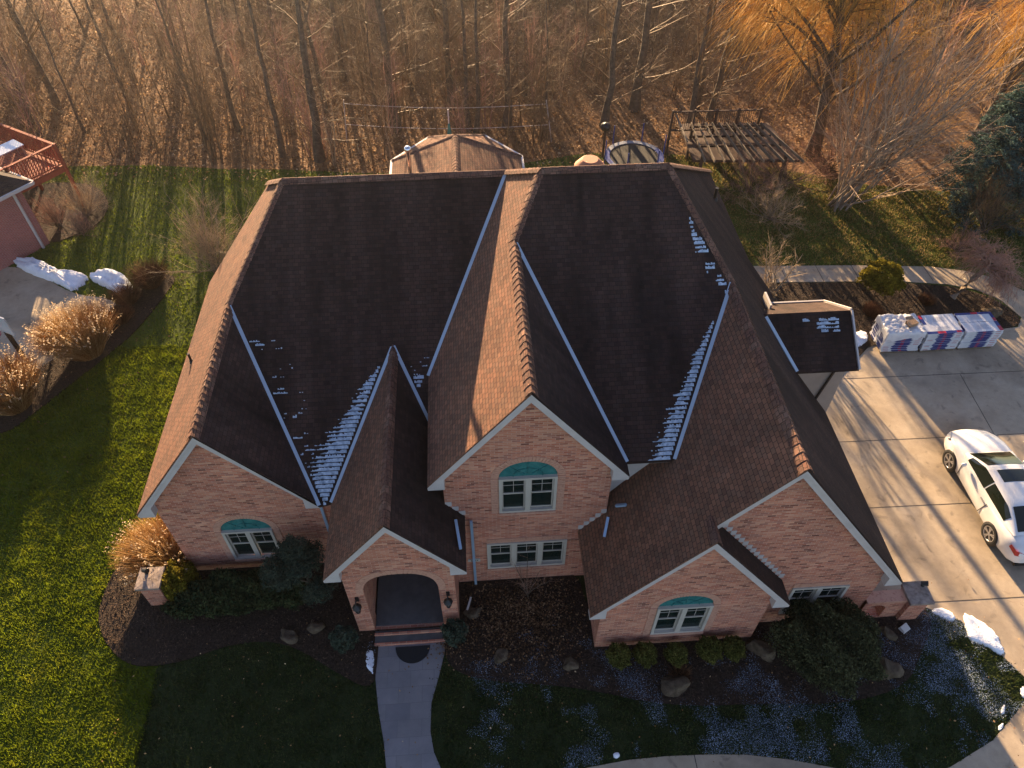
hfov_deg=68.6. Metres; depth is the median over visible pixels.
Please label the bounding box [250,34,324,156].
sapling
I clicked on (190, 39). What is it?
sapling
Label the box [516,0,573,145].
sapling
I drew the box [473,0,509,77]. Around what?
sapling
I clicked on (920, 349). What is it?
shingle bundle
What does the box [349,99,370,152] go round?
sapling
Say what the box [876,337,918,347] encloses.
shingle bundle
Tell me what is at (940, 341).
shingle bundle
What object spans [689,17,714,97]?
sapling
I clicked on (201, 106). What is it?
sapling
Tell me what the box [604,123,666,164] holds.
trampoline
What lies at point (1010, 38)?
willow
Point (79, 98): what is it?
sapling
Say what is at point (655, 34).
forest tree
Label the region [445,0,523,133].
forest tree
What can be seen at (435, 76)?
sapling
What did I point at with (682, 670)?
brown clump
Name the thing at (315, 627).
boulder
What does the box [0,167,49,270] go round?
neighbour house
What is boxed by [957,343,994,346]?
shingle bundle
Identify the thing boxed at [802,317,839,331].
roof snow
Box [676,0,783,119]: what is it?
forest tree
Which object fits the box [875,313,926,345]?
plastic sheet
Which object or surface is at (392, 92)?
sapling
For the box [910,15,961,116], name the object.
sapling
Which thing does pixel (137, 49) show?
sapling
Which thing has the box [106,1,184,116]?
sapling
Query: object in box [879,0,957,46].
forest tree
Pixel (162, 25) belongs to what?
sapling
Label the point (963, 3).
forest tree
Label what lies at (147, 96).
sapling
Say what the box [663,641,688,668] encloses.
clipped bush
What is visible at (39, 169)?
red deck
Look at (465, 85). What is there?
forest tree
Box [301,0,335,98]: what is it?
sapling
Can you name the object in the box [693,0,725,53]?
forest tree
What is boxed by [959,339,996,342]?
shingle bundle
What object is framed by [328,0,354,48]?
sapling
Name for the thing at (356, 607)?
wall lantern
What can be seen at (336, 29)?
forest tree
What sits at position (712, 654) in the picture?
clipped bush
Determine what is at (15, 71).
sapling
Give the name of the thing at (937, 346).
shingle bundle
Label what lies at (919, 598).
brick pillar
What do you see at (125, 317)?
brown shrub
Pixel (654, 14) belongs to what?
forest tree
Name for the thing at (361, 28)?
sapling
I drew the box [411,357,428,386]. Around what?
roof snow
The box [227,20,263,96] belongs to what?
sapling
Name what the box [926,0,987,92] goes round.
sapling
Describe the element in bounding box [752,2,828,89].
forest tree
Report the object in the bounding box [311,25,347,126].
sapling
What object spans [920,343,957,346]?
shingle bundle
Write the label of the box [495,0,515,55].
sapling
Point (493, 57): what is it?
sapling
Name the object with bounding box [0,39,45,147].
sapling
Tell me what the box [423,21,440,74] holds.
sapling
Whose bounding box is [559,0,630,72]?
forest tree
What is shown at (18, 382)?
ornamental grass
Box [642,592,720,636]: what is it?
window
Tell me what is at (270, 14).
forest tree
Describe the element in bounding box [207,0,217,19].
sapling
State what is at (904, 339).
shingle bundle
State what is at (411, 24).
sapling
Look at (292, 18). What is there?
sapling
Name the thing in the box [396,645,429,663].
doormat
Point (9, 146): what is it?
patio table
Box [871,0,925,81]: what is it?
sapling
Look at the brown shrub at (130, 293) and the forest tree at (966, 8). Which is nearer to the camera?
the brown shrub at (130, 293)
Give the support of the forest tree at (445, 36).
on the woodland floor
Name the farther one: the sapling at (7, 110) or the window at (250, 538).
the sapling at (7, 110)
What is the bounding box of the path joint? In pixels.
[780,260,932,281]
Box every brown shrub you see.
[103,279,144,305]
[105,300,134,324]
[121,255,171,289]
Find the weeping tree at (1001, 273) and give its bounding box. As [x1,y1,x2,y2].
[945,233,1023,307]
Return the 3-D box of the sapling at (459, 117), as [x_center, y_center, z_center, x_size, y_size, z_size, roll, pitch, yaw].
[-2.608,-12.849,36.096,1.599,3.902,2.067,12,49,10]
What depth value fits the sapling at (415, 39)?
40.53 m
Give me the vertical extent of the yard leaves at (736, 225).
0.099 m
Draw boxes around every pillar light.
[141,568,149,574]
[921,581,928,586]
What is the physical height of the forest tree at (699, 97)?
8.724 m
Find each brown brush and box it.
[27,187,84,234]
[44,169,115,217]
[54,209,104,238]
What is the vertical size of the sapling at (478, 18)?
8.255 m
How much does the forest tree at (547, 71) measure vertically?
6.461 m
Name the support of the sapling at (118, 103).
on the woodland floor
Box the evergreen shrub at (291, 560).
[257,533,339,607]
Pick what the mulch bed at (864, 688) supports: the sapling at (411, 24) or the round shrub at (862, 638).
the round shrub at (862, 638)
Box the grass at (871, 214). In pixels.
[371,152,1023,267]
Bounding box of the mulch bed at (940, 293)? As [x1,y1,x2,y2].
[767,282,1019,355]
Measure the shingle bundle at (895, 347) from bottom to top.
0.088 m
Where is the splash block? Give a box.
[898,623,909,633]
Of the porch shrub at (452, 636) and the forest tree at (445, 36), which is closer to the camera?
the porch shrub at (452, 636)
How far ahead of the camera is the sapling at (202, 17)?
44.90 m
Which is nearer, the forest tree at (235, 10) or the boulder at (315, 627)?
the boulder at (315, 627)
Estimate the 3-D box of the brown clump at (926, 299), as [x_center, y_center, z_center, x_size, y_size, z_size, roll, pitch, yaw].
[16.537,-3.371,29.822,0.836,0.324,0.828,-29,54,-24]
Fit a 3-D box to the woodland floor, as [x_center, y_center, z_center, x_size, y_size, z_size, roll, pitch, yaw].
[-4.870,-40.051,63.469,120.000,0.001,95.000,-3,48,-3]
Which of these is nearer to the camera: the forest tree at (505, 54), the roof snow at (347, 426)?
the roof snow at (347, 426)
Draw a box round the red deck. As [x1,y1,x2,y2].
[0,123,83,229]
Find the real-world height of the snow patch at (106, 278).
0.519 m
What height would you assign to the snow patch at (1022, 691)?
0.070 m
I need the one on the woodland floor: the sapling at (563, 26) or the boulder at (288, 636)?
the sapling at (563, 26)
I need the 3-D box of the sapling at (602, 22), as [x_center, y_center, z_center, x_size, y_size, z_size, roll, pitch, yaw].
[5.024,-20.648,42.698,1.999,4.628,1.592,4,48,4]
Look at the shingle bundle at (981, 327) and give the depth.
27.61 m
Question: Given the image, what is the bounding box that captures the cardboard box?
[905,316,918,327]
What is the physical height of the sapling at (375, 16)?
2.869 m
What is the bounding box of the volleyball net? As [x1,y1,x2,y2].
[343,99,551,141]
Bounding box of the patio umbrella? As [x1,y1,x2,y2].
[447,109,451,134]
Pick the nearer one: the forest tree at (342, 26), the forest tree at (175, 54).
the forest tree at (175, 54)
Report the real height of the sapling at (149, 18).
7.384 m
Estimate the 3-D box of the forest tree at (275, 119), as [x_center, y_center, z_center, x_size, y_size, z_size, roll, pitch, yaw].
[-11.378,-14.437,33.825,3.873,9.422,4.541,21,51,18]
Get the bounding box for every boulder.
[280,628,297,643]
[307,622,324,633]
[463,607,480,618]
[494,648,508,663]
[563,657,578,670]
[661,674,690,696]
[746,639,775,662]
[879,626,897,640]
[879,657,903,679]
[979,307,1002,318]
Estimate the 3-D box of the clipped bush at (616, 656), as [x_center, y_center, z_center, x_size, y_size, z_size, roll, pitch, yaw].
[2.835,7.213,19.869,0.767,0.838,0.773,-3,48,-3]
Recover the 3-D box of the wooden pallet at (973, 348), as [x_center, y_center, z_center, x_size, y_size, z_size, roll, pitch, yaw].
[17.327,-1.710,28.480,1.320,0.099,1.000,-3,48,-3]
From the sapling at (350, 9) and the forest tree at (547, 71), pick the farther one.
the sapling at (350, 9)
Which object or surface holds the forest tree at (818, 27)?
on the woodland floor
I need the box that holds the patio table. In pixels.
[0,139,27,159]
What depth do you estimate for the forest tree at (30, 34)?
42.15 m
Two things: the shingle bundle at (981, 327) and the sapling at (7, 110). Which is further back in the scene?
the sapling at (7, 110)
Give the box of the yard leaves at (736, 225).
[2,163,1022,474]
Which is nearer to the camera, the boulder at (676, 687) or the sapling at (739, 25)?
the boulder at (676, 687)
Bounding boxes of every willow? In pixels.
[702,0,981,157]
[932,0,1023,118]
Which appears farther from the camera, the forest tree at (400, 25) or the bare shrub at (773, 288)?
the forest tree at (400, 25)
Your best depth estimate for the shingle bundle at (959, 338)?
27.64 m
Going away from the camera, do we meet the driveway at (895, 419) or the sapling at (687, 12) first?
the driveway at (895, 419)
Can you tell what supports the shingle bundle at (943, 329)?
on the shingle bundle at (944, 335)
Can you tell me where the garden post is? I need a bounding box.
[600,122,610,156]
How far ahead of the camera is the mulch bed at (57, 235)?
34.37 m
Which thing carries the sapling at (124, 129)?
on the woodland floor
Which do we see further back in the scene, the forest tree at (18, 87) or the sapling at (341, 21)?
the sapling at (341, 21)
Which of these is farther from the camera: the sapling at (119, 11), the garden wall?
the sapling at (119, 11)
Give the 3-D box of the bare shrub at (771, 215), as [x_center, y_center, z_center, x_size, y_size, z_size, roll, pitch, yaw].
[11.490,-7.873,33.127,3.355,2.549,3.598,7,48,6]
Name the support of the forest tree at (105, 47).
on the woodland floor
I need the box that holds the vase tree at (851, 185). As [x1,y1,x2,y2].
[800,0,1023,211]
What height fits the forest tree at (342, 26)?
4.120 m
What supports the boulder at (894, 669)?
on the mulch bed at (864, 688)
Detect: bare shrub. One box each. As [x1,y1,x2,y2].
[127,169,257,283]
[506,545,557,601]
[717,140,801,214]
[734,175,809,239]
[751,125,837,195]
[751,232,805,299]
[792,124,879,186]
[931,224,988,255]
[958,154,1023,234]
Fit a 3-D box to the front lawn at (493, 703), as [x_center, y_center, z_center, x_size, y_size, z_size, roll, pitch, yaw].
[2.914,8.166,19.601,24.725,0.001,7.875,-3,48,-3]
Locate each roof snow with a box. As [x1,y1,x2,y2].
[249,340,324,478]
[307,366,379,504]
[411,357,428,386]
[648,321,713,460]
[689,217,726,293]
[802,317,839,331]
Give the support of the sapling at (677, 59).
on the woodland floor
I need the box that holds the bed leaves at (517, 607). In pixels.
[408,577,604,714]
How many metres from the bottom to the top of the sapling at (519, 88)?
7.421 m
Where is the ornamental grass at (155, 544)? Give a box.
[105,514,196,587]
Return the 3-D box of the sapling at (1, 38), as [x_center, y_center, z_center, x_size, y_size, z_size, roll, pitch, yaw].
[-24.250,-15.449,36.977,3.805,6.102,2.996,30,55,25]
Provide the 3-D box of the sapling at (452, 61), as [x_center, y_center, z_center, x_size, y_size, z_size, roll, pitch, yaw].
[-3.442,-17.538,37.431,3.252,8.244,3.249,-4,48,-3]
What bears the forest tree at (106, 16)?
on the woodland floor
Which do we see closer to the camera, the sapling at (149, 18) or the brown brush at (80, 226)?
the brown brush at (80, 226)
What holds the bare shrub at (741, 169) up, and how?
on the ground at (184, 335)
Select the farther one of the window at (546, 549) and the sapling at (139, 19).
the sapling at (139, 19)
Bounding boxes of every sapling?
[0,0,47,128]
[0,1,50,115]
[0,3,15,48]
[0,14,20,76]
[0,34,44,113]
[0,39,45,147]
[0,52,24,127]
[0,76,21,139]
[31,0,63,41]
[31,30,75,98]
[45,0,61,21]
[45,54,76,108]
[49,35,120,157]
[69,77,90,121]
[72,104,98,146]
[76,0,145,138]
[82,41,138,154]
[88,67,135,163]
[92,1,144,101]
[99,3,154,135]
[102,0,144,66]
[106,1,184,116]
[111,0,126,27]
[125,0,161,50]
[125,90,161,151]
[127,106,164,159]
[128,91,163,148]
[130,0,143,44]
[137,0,226,166]
[138,0,178,71]
[138,3,178,104]
[139,75,156,123]
[143,20,187,100]
[150,0,202,72]
[153,1,214,96]
[155,0,217,143]
[175,24,233,155]
[182,0,195,42]
[182,0,212,32]
[182,7,226,84]
[187,20,247,127]
[198,5,234,81]
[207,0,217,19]
[210,5,255,101]
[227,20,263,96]
[234,34,291,135]
[245,0,294,116]
[249,59,270,128]
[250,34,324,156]
[252,0,287,67]
[276,69,301,139]
[279,0,306,54]
[289,2,330,73]
[294,101,330,156]
[295,70,344,165]
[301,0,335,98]
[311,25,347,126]
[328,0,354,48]
[331,1,361,88]
[332,0,373,90]
[338,0,384,71]
[338,48,393,163]
[342,0,365,41]
[346,0,355,25]
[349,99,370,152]
[357,0,375,39]
[358,0,372,27]
[361,49,393,155]
[362,24,396,135]
[365,79,406,158]
[366,0,385,40]
[370,0,426,128]
[371,30,409,134]
[385,0,429,71]
[389,12,417,112]
[394,2,427,84]
[405,1,463,134]
[417,37,449,121]
[418,0,472,107]
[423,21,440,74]
[433,17,469,76]
[434,0,460,64]
[439,78,474,133]
[440,0,479,91]
[455,0,501,88]
[459,25,518,129]
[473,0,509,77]
[481,0,520,65]
[485,41,502,86]
[487,35,526,146]
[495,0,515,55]
[498,2,543,125]
[511,6,560,102]
[513,1,543,80]
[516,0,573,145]
[522,92,543,139]
[533,73,551,136]
[534,1,576,93]
[535,60,571,155]
[545,15,587,107]
[549,0,561,27]
[550,3,567,39]
[552,2,575,53]
[563,0,596,54]
[567,16,591,75]
[579,0,635,83]
[590,0,611,62]
[591,2,615,34]
[592,1,612,61]
[621,0,640,24]
[652,0,668,45]
[656,1,674,46]
[661,0,706,101]
[663,0,688,53]
[682,0,692,31]
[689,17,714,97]
[715,9,732,76]
[731,1,747,49]
[737,0,761,51]
[755,1,787,72]
[771,1,821,85]
[784,37,815,100]
[791,11,825,105]
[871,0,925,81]
[877,0,945,96]
[880,23,931,101]
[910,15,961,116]
[913,20,956,87]
[920,1,953,56]
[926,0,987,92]
[929,0,948,25]
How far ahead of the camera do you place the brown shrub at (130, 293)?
29.66 m
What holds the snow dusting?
on the front lawn at (493, 703)
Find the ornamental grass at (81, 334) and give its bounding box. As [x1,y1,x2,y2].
[20,293,120,363]
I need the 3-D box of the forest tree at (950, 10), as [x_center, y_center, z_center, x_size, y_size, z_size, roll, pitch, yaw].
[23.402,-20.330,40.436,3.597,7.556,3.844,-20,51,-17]
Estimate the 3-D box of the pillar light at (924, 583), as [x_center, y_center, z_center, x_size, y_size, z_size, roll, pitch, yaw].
[11.198,5.422,20.363,0.210,0.247,0.150,13,49,11]
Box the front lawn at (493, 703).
[135,575,1023,767]
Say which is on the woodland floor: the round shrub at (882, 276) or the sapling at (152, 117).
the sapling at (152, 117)
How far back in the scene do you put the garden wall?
20.44 m
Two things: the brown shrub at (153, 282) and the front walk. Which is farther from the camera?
the brown shrub at (153, 282)
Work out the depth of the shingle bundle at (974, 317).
27.98 m
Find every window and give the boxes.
[213,515,283,561]
[487,535,566,570]
[490,456,565,515]
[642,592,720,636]
[777,580,851,615]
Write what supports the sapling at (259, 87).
on the woodland floor
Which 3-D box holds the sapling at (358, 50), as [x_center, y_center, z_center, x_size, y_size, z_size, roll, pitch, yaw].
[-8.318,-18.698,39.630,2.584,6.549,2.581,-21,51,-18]
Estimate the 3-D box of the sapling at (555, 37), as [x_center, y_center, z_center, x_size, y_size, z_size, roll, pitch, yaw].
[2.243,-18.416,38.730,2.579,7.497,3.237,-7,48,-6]
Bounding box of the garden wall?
[859,589,907,617]
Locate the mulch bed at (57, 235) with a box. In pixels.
[24,182,107,242]
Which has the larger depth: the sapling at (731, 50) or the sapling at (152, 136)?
the sapling at (731, 50)
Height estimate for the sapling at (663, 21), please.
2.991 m
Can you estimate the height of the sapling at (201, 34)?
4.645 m
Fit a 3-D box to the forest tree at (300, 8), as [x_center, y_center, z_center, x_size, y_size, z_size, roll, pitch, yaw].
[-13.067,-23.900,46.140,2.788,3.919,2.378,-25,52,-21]
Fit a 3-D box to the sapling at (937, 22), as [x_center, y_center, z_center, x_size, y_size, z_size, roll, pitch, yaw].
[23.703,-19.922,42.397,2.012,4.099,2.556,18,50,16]
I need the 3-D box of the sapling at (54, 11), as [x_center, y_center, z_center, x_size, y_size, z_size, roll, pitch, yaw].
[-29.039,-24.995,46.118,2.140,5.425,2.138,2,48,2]
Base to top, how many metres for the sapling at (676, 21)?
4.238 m
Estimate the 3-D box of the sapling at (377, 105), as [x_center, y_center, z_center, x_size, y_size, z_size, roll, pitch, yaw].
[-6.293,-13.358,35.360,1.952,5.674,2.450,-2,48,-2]
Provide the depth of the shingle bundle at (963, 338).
27.71 m
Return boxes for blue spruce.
[925,74,1023,243]
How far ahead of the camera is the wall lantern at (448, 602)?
19.33 m
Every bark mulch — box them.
[1,275,173,429]
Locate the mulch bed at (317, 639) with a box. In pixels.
[99,560,378,685]
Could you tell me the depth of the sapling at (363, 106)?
34.58 m
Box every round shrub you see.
[762,596,888,699]
[854,257,906,295]
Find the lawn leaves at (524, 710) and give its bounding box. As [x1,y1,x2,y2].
[101,579,1018,767]
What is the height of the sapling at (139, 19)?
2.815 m
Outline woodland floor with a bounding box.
[0,0,1023,193]
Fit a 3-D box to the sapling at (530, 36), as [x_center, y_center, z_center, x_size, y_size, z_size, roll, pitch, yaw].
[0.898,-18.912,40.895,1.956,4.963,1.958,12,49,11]
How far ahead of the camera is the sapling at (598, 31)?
42.75 m
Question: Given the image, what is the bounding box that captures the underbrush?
[0,0,959,172]
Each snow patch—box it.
[13,257,87,290]
[90,268,129,290]
[366,650,373,673]
[613,752,619,758]
[856,331,867,346]
[932,608,954,621]
[963,613,1004,654]
[1000,705,1004,714]
[1020,686,1023,697]
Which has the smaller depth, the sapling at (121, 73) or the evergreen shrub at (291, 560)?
the evergreen shrub at (291, 560)
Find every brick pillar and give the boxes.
[134,566,167,605]
[895,581,934,619]
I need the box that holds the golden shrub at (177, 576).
[161,559,200,601]
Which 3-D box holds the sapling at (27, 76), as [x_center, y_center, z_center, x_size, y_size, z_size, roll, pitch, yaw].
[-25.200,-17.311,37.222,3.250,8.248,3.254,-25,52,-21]
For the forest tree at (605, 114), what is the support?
on the woodland floor
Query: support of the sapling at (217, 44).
on the woodland floor
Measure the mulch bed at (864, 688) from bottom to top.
0.060 m
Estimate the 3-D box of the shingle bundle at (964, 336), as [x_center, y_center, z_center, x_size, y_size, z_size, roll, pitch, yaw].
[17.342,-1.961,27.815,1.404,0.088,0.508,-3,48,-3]
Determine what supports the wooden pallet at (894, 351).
on the driveway at (895, 419)
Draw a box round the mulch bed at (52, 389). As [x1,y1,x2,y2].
[0,275,174,433]
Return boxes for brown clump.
[666,663,692,683]
[861,301,886,317]
[917,291,937,305]
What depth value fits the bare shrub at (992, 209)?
32.10 m
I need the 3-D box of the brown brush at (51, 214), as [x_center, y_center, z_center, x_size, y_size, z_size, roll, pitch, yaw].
[-20.162,-7.553,32.686,2.184,1.982,3.203,15,49,13]
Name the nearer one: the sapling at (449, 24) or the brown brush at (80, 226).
the brown brush at (80, 226)
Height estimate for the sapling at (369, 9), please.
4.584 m
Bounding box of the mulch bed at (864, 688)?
[445,575,930,705]
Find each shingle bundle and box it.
[875,339,917,349]
[875,342,917,351]
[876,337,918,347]
[878,335,920,345]
[879,332,921,341]
[879,334,920,343]
[880,331,922,340]
[917,314,957,324]
[918,346,955,350]
[919,345,956,348]
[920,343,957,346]
[921,341,958,344]
[922,323,963,335]
[922,339,960,342]
[923,337,960,341]
[925,336,961,339]
[926,333,963,337]
[953,312,996,323]
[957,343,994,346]
[957,345,993,347]
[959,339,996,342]
[959,340,996,344]
[960,321,1003,333]
[960,326,1002,335]
[961,337,998,340]
[962,336,999,339]
[963,334,1000,337]
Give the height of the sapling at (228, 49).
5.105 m
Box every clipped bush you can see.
[604,642,632,670]
[631,641,657,668]
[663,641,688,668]
[692,635,722,664]
[721,635,746,662]
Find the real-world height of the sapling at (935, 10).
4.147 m
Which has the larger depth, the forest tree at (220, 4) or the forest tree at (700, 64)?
the forest tree at (220, 4)
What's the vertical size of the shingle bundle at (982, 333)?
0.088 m
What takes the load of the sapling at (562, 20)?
on the woodland floor
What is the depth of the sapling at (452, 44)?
40.00 m
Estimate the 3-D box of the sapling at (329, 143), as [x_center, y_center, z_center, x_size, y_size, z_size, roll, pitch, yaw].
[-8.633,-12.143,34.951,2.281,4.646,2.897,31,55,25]
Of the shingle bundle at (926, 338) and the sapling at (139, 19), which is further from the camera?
the sapling at (139, 19)
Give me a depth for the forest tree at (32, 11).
44.10 m
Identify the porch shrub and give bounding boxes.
[328,624,359,653]
[438,618,468,647]
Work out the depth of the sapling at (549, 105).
37.13 m
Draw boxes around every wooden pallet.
[875,343,913,352]
[918,348,953,351]
[956,346,991,349]
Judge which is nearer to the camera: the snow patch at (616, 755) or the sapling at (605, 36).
the snow patch at (616, 755)
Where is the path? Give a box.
[754,265,1023,318]
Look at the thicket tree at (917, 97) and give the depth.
34.03 m
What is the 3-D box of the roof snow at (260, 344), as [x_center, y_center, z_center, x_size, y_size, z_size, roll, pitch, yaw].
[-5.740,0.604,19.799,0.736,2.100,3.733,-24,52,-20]
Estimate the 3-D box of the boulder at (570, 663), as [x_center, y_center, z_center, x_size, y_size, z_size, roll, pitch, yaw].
[1.571,7.506,20.108,0.442,0.353,0.361,-3,48,-3]
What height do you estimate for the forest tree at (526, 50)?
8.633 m
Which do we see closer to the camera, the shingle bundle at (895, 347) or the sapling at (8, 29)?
the shingle bundle at (895, 347)
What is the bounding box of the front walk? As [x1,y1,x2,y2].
[375,642,444,767]
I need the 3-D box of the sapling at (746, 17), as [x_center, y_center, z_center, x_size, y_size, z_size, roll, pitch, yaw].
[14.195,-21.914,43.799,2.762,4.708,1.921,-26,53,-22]
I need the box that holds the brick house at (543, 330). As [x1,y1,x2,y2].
[137,134,902,646]
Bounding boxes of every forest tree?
[0,0,49,72]
[0,0,55,124]
[0,0,82,110]
[0,12,28,104]
[18,0,56,49]
[34,10,98,131]
[47,0,102,36]
[57,0,174,119]
[78,0,146,82]
[125,0,215,62]
[145,0,223,139]
[159,0,272,131]
[201,0,226,21]
[216,0,264,52]
[217,0,317,157]
[236,0,311,98]
[238,0,374,162]
[272,0,359,113]
[289,0,313,27]
[308,0,372,82]
[317,0,355,51]
[317,0,441,132]
[347,9,392,107]
[364,0,431,64]
[375,0,430,90]
[395,0,507,131]
[408,0,489,116]
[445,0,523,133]
[452,0,500,73]
[454,0,574,128]
[493,0,549,29]
[495,0,562,96]
[511,1,567,114]
[543,0,598,34]
[544,0,676,125]
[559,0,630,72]
[598,0,723,111]
[613,0,653,41]
[638,0,669,28]
[640,0,676,70]
[664,0,724,77]
[665,0,747,113]
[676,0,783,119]
[677,0,751,123]
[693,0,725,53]
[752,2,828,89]
[765,2,785,48]
[797,11,833,55]
[823,15,871,78]
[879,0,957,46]
[907,0,996,71]
[944,0,979,21]
[945,0,991,37]
[962,5,1023,141]
[966,0,1023,144]
[978,0,1023,82]
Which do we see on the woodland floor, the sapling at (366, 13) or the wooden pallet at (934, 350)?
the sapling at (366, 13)
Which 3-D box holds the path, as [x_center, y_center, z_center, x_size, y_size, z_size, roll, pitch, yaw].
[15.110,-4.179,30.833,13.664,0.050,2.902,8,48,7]
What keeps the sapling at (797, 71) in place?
on the woodland floor
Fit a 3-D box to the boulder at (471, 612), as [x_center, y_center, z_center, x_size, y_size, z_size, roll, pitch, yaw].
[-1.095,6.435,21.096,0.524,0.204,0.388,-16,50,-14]
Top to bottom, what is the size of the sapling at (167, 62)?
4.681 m
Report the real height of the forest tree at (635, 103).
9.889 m
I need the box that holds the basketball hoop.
[0,317,32,365]
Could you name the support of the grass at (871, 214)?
on the ground at (184, 335)
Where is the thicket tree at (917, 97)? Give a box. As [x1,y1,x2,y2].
[848,8,999,165]
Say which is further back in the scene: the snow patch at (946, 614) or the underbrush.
the underbrush
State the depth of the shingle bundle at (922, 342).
27.77 m
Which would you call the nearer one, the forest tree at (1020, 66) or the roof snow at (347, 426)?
the roof snow at (347, 426)
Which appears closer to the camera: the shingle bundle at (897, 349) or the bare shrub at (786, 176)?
the shingle bundle at (897, 349)
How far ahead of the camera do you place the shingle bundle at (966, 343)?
27.92 m
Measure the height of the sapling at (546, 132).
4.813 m
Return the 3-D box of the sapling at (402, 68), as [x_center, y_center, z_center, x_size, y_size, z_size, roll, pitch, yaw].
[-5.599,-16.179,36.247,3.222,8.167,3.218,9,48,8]
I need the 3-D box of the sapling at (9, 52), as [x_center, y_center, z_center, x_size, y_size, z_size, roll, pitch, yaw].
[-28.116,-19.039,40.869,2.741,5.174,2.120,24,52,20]
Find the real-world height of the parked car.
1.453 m
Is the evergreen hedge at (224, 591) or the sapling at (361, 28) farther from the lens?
the sapling at (361, 28)
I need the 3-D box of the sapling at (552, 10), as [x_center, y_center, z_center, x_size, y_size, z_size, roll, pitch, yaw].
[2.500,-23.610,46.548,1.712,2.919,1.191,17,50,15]
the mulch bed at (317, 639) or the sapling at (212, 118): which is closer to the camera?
the mulch bed at (317, 639)
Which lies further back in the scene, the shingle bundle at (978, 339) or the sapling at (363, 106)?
the sapling at (363, 106)
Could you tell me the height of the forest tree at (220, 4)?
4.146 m
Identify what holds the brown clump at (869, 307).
on the mulch bed at (940, 293)
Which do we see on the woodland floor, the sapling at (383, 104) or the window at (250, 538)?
the sapling at (383, 104)
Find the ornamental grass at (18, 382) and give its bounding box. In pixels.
[0,341,52,415]
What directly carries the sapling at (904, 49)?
on the woodland floor
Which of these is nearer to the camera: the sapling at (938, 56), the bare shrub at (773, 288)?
the bare shrub at (773, 288)
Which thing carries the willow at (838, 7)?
on the woodland floor
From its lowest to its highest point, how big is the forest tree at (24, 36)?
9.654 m
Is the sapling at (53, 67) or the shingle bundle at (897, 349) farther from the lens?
the sapling at (53, 67)
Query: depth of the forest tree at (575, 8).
46.22 m
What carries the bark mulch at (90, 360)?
on the mulch bed at (52, 389)
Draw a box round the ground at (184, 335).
[0,153,1023,767]
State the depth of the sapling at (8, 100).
38.17 m
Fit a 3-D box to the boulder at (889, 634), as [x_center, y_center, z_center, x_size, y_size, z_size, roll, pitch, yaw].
[10.361,6.878,20.661,0.290,0.350,0.518,-34,56,-27]
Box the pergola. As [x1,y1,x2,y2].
[665,108,803,186]
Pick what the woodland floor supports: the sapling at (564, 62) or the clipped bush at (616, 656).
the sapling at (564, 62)
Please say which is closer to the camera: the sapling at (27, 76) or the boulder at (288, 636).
the boulder at (288, 636)
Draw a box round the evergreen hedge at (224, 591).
[159,567,320,620]
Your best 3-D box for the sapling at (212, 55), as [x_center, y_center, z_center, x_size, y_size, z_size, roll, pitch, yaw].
[-14.869,-15.167,37.129,3.427,5.496,2.698,22,52,19]
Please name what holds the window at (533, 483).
in the brick house at (543, 330)
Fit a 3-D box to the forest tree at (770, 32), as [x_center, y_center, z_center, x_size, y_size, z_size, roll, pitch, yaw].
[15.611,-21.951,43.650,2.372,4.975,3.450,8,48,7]
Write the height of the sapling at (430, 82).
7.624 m
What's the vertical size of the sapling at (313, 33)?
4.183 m
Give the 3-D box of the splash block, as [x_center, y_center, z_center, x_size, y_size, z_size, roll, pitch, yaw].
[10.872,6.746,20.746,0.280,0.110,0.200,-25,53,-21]
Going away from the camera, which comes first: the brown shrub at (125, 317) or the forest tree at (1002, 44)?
the brown shrub at (125, 317)
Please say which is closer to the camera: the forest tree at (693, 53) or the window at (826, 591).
the window at (826, 591)
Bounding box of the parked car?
[942,429,1023,565]
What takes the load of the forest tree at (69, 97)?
on the woodland floor
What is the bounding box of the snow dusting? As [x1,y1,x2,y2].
[359,607,1023,767]
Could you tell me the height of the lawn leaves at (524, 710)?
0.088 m
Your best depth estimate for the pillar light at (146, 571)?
20.56 m
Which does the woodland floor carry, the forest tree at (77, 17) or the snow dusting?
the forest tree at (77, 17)
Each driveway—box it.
[0,267,114,369]
[588,318,1023,767]
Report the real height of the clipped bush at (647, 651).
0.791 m
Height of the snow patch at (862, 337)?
0.163 m
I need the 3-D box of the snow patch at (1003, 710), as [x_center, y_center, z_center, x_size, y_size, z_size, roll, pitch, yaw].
[12.672,8.394,19.356,0.086,0.068,0.301,24,52,20]
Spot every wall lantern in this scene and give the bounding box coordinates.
[352,597,361,613]
[443,591,452,607]
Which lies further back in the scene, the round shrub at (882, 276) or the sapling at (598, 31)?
the sapling at (598, 31)

